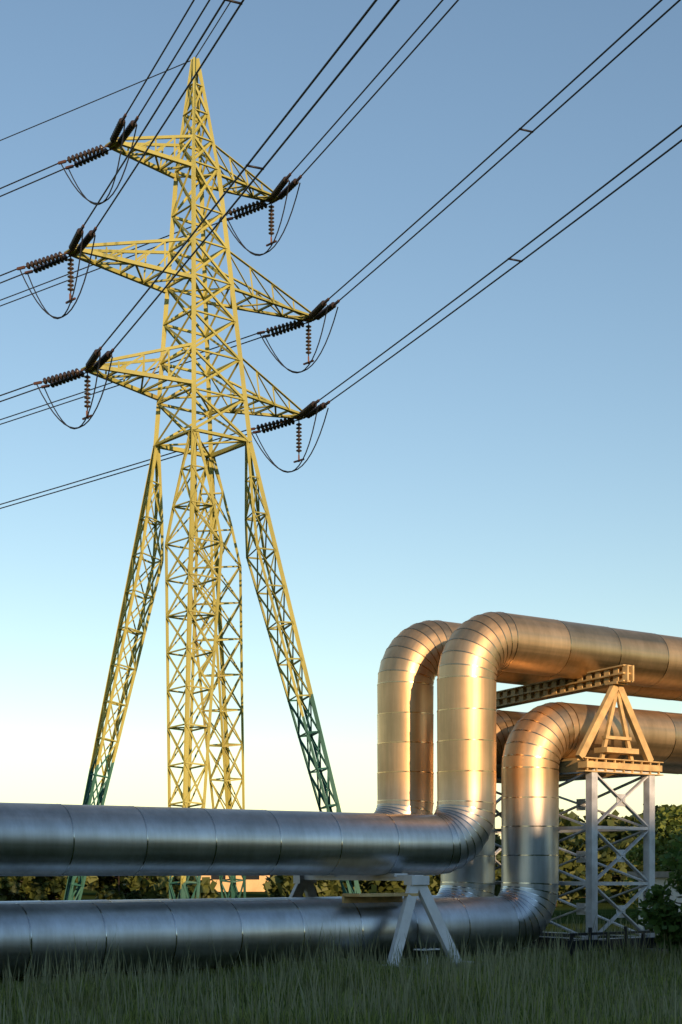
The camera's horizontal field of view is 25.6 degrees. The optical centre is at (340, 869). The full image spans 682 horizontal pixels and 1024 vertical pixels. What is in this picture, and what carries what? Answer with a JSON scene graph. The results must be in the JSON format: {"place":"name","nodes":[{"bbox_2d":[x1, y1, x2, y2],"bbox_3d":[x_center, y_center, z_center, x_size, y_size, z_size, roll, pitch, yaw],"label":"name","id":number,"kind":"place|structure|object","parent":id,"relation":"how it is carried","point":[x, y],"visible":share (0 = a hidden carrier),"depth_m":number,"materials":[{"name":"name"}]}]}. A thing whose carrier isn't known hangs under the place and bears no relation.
{"place":"outdoors","nodes":[
{"label":"outdoors","id":0,"kind":"place"},
{"bbox_2d":[197,875,269,891],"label":"house walls","id":1,"kind":"structure","parent":0,"point":[254,886],"depth_m":124.63,"materials":[{"name":"beige paint"}]},
{"bbox_2d":[211,876,258,879],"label":"house windows","id":2,"kind":"structure","parent":1,"relation":"attached to","point":[247,877],"depth_m":124.80,"materials":[{"name":"grey"}]},
{"bbox_2d":[19,885,637,934],"bbox_3d":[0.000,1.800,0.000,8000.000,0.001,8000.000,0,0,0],"label":"meadow","id":3,"kind":"structure","parent":0,"point":[609,910],"depth_m":66.67,"materials":[{"name":"green plant"}]},
{"bbox_2d":[64,57,360,899],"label":"transmission tower","id":4,"kind":"structure","parent":3,"relation":"on","point":[192,275],"depth_m":57.45,"materials":[{"name":"metal"}]},
{"bbox_2d":[17,113,339,462],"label":"line hardware","id":5,"kind":"object","parent":4,"relation":"hanging from","point":[99,349],"visible":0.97,"depth_m":56.17,"materials":[{"name":"brown metal"}]},
{"bbox_2d":[24,118,335,454],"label":"insulator strings","id":6,"kind":"object","parent":4,"relation":"attached to","point":[318,312],"visible":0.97,"depth_m":55.81,"materials":[{"name":"brown glass"}]},
{"bbox_2d":[0,0,681,508],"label":"conductors","id":7,"kind":"object","parent":4,"relation":"attached to","point":[284,208],"visible":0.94,"depth_m":49.91,"materials":[{"name":"grey"}]},
{"bbox_2d":[414,948,439,964],"bbox_3d":[1.494,1.575,26.088,0.440,0.410,0.200,0,0,-37],"label":"trestle number plate","id":8,"kind":"object","parent":3,"relation":"on","point":[428,949],"visible":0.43,"depth_m":26.07,"materials":[{"name":"grey metal"}]},
{"bbox_2d":[494,769,654,939],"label":"support tower","id":9,"kind":"structure","parent":3,"relation":"on","point":[591,828],"depth_m":29.33,"materials":[{"name":"grey metal"}]},
{"bbox_2d":[496,664,663,782],"bbox_3d":[4.299,-2.914,30.656,2.322,2.077,4.430,0,0,-37],"label":"pipe support","id":10,"kind":"object","parent":9,"relation":"on","point":[614,679],"visible":0.62,"depth_m":29.28,"materials":[{"name":"beige metal"}]},
{"bbox_2d":[527,926,667,959],"bbox_3d":[4.336,1.440,30.684,3.480,0.720,4.500,0,0,-37],"label":"support base","id":11,"kind":"object","parent":3,"relation":"on","point":[588,941],"visible":0.34,"depth_m":28.89,"materials":[{"name":"grey metal"}]},
{"bbox_2d":[624,804,681,904],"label":"tree","id":12,"kind":"object","parent":3,"relation":"on","point":[667,821],"depth_m":55.36,"materials":[{"name":"green plant"}]},
{"bbox_2d":[629,837,681,956],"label":"bush","id":13,"kind":"object","parent":3,"relation":"on","point":[661,915],"depth_m":27.09,"materials":[{"name":"green plant"}]},
{"bbox_2d":[0,906,681,1023],"bbox_3d":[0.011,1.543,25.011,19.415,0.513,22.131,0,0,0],"label":"meadow grass","id":14,"kind":"structure","parent":0,"point":[263,1017],"depth_m":19.28,"materials":[{"name":"green plant"}]},
{"bbox_2d":[0,0,681,838],"label":"sky","id":15,"kind":"structure","parent":0,"point":[521,455],"materials":[{"name":"blue"}]},
{"bbox_2d":[638,877,681,934],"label":"kiosk walls","id":16,"kind":"structure","parent":0,"point":[674,893],"depth_m":36.32,"materials":[{"name":"grey metal"}]},
{"bbox_2d":[627,872,681,877],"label":"kiosk roof","id":17,"kind":"structure","parent":16,"relation":"on","point":[662,874],"depth_m":36.19,"materials":[{"name":"grey metal"}]},
{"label":"pipe trestle footings","id":18,"kind":"object","parent":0,"visible":0},
{"bbox_2d":[289,873,470,966],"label":"pipe trestles","id":19,"kind":"object","parent":18,"relation":"on","point":[413,883],"visible":0.46,"depth_m":26.39,"materials":[{"name":"white paint"}]},
{"bbox_2d":[0,612,681,977],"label":"heating pipes","id":20,"kind":"object","parent":19,"relation":"on","point":[469,664],"visible":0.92,"depth_m":27.37,"materials":[{"name":"silver metal"}]},
{"bbox_2d":[342,893,418,902],"bbox_3d":[0.687,0.487,26.030,1.300,0.165,0.500,0,0,-37],"label":"pipe support","id":21,"kind":"object","parent":19,"relation":"attached to","point":[369,897],"visible":1,"depth_m":25.98,"materials":[{"name":"beige paint"}]}
]}

